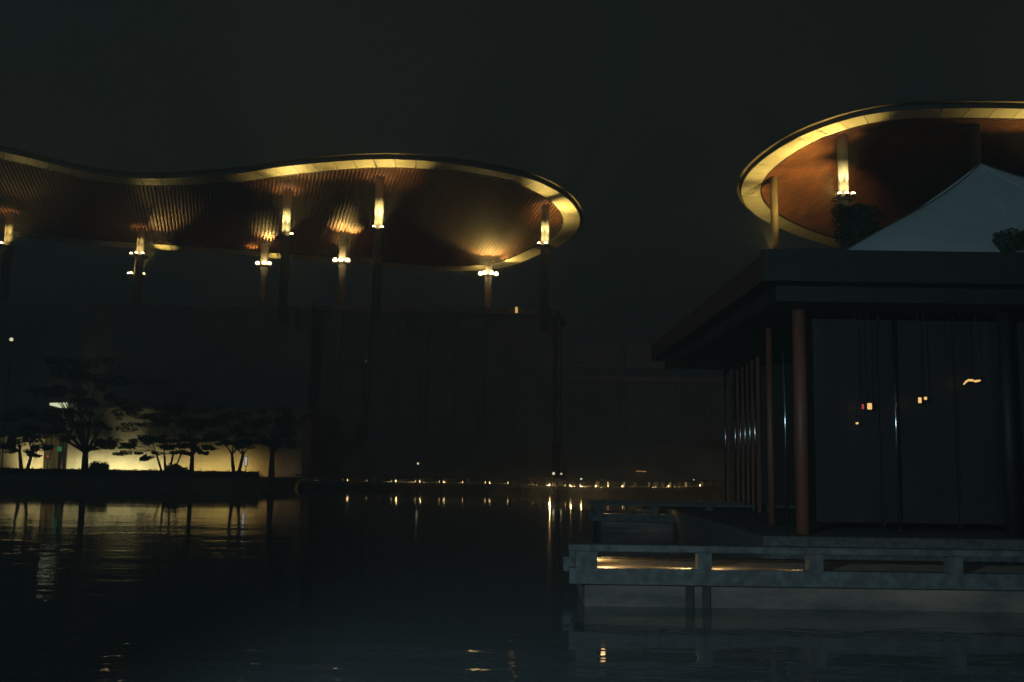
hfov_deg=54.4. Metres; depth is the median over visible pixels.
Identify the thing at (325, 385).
window
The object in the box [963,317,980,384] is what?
strip lamp
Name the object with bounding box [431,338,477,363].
window
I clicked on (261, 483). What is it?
ground
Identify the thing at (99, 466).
round bush
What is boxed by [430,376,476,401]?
window
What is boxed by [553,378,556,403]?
window
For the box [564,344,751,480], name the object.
building
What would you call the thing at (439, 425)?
window
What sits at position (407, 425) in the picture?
window
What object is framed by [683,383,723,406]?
window
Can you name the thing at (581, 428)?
window
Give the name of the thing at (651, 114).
sky
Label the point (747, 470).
side gallery
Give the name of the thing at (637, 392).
window
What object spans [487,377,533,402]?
window
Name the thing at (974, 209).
marquee tent
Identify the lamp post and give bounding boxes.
[0,338,12,485]
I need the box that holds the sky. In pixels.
[0,0,1023,464]
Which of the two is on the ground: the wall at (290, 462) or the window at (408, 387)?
the wall at (290, 462)
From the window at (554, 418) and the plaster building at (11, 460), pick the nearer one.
the plaster building at (11, 460)
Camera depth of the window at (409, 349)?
104.47 m
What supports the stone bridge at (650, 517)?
in the water
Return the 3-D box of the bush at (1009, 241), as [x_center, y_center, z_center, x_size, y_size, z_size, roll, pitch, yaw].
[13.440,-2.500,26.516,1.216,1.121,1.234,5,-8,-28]
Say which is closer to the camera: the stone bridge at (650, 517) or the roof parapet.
the roof parapet
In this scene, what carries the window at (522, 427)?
in the curved roof building at (457, 391)
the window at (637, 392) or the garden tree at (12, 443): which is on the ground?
the garden tree at (12, 443)
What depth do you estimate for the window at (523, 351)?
104.47 m
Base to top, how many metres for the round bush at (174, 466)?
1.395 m
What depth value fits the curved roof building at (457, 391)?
103.39 m
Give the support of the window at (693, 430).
in the building at (655, 427)
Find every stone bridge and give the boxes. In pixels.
[295,474,713,495]
[587,500,795,532]
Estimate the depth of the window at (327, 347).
104.47 m
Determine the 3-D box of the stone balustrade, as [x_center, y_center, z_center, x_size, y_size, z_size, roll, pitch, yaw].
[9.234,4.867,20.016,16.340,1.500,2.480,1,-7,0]
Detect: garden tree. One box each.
[0,405,67,468]
[111,404,195,469]
[159,400,221,469]
[200,408,279,471]
[239,404,317,481]
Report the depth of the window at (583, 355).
107.46 m
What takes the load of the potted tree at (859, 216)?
on the glass pavilion
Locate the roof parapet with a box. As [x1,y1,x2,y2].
[761,249,1023,256]
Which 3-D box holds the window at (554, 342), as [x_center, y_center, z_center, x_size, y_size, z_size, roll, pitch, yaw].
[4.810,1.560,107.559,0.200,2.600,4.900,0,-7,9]
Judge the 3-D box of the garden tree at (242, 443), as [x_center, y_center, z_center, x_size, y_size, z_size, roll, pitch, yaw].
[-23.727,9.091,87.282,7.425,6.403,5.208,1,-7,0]
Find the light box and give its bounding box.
[49,403,66,468]
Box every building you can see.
[0,145,583,478]
[0,434,60,468]
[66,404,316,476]
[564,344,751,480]
[737,100,1023,449]
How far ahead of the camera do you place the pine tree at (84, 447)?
87.23 m
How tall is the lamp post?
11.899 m
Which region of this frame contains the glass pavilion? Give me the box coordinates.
[651,253,1023,561]
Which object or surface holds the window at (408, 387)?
in the curved roof building at (457, 391)
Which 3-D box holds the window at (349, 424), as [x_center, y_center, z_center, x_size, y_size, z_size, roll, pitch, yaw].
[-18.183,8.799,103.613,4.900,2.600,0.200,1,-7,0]
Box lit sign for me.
[57,446,62,468]
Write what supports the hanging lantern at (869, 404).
hanging from the glass pavilion
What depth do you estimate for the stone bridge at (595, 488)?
90.36 m
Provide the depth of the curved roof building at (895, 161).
86.75 m
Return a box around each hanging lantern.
[854,312,858,423]
[860,312,863,408]
[866,312,871,409]
[916,313,921,402]
[922,313,926,399]
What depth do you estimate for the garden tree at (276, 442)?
86.44 m
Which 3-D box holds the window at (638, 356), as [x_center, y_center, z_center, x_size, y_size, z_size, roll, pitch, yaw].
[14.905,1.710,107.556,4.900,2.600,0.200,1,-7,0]
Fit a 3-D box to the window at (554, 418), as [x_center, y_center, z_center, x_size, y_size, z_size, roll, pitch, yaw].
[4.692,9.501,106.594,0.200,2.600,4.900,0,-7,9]
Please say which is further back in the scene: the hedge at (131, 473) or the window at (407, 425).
the window at (407, 425)
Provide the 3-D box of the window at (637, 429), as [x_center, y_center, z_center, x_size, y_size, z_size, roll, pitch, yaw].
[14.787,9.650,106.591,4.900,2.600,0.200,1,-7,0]
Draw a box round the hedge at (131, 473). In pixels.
[0,467,261,478]
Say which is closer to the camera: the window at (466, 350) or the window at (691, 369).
the window at (466, 350)
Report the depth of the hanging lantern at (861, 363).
27.13 m
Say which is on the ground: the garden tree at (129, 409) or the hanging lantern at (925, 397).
the garden tree at (129, 409)
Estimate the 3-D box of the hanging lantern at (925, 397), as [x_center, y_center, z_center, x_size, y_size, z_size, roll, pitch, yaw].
[11.246,0.416,27.168,0.066,2.376,0.054,1,-7,0]
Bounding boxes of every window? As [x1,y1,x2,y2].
[313,413,360,437]
[315,374,362,399]
[316,336,363,361]
[371,414,418,438]
[372,375,419,400]
[373,337,420,362]
[429,414,475,439]
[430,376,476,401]
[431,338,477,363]
[486,415,533,440]
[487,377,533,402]
[488,339,534,363]
[553,341,556,366]
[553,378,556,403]
[553,416,556,441]
[571,381,616,404]
[571,418,616,442]
[572,344,616,367]
[627,344,672,368]
[627,382,672,405]
[627,419,672,443]
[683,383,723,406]
[683,419,726,443]
[691,369,722,369]
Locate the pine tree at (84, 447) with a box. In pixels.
[22,355,135,468]
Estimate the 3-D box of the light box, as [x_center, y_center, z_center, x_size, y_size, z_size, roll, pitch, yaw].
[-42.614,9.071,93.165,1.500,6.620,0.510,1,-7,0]
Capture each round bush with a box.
[88,461,109,469]
[163,463,188,470]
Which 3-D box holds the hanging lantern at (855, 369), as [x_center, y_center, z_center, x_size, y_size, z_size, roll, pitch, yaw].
[9.362,0.731,27.127,0.066,3.064,0.054,1,-7,0]
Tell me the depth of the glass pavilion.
27.45 m
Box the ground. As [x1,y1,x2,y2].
[0,465,734,492]
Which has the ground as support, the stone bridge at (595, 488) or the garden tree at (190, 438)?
the garden tree at (190, 438)
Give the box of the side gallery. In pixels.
[723,357,760,512]
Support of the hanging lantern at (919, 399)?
hanging from the glass pavilion
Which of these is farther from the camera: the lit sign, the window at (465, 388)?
the window at (465, 388)
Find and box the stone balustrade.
[563,543,1023,611]
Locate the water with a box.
[0,488,1023,681]
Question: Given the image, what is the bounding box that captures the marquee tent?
[845,163,1023,251]
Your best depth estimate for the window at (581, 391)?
106.97 m
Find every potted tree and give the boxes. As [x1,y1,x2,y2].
[830,203,887,246]
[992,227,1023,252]

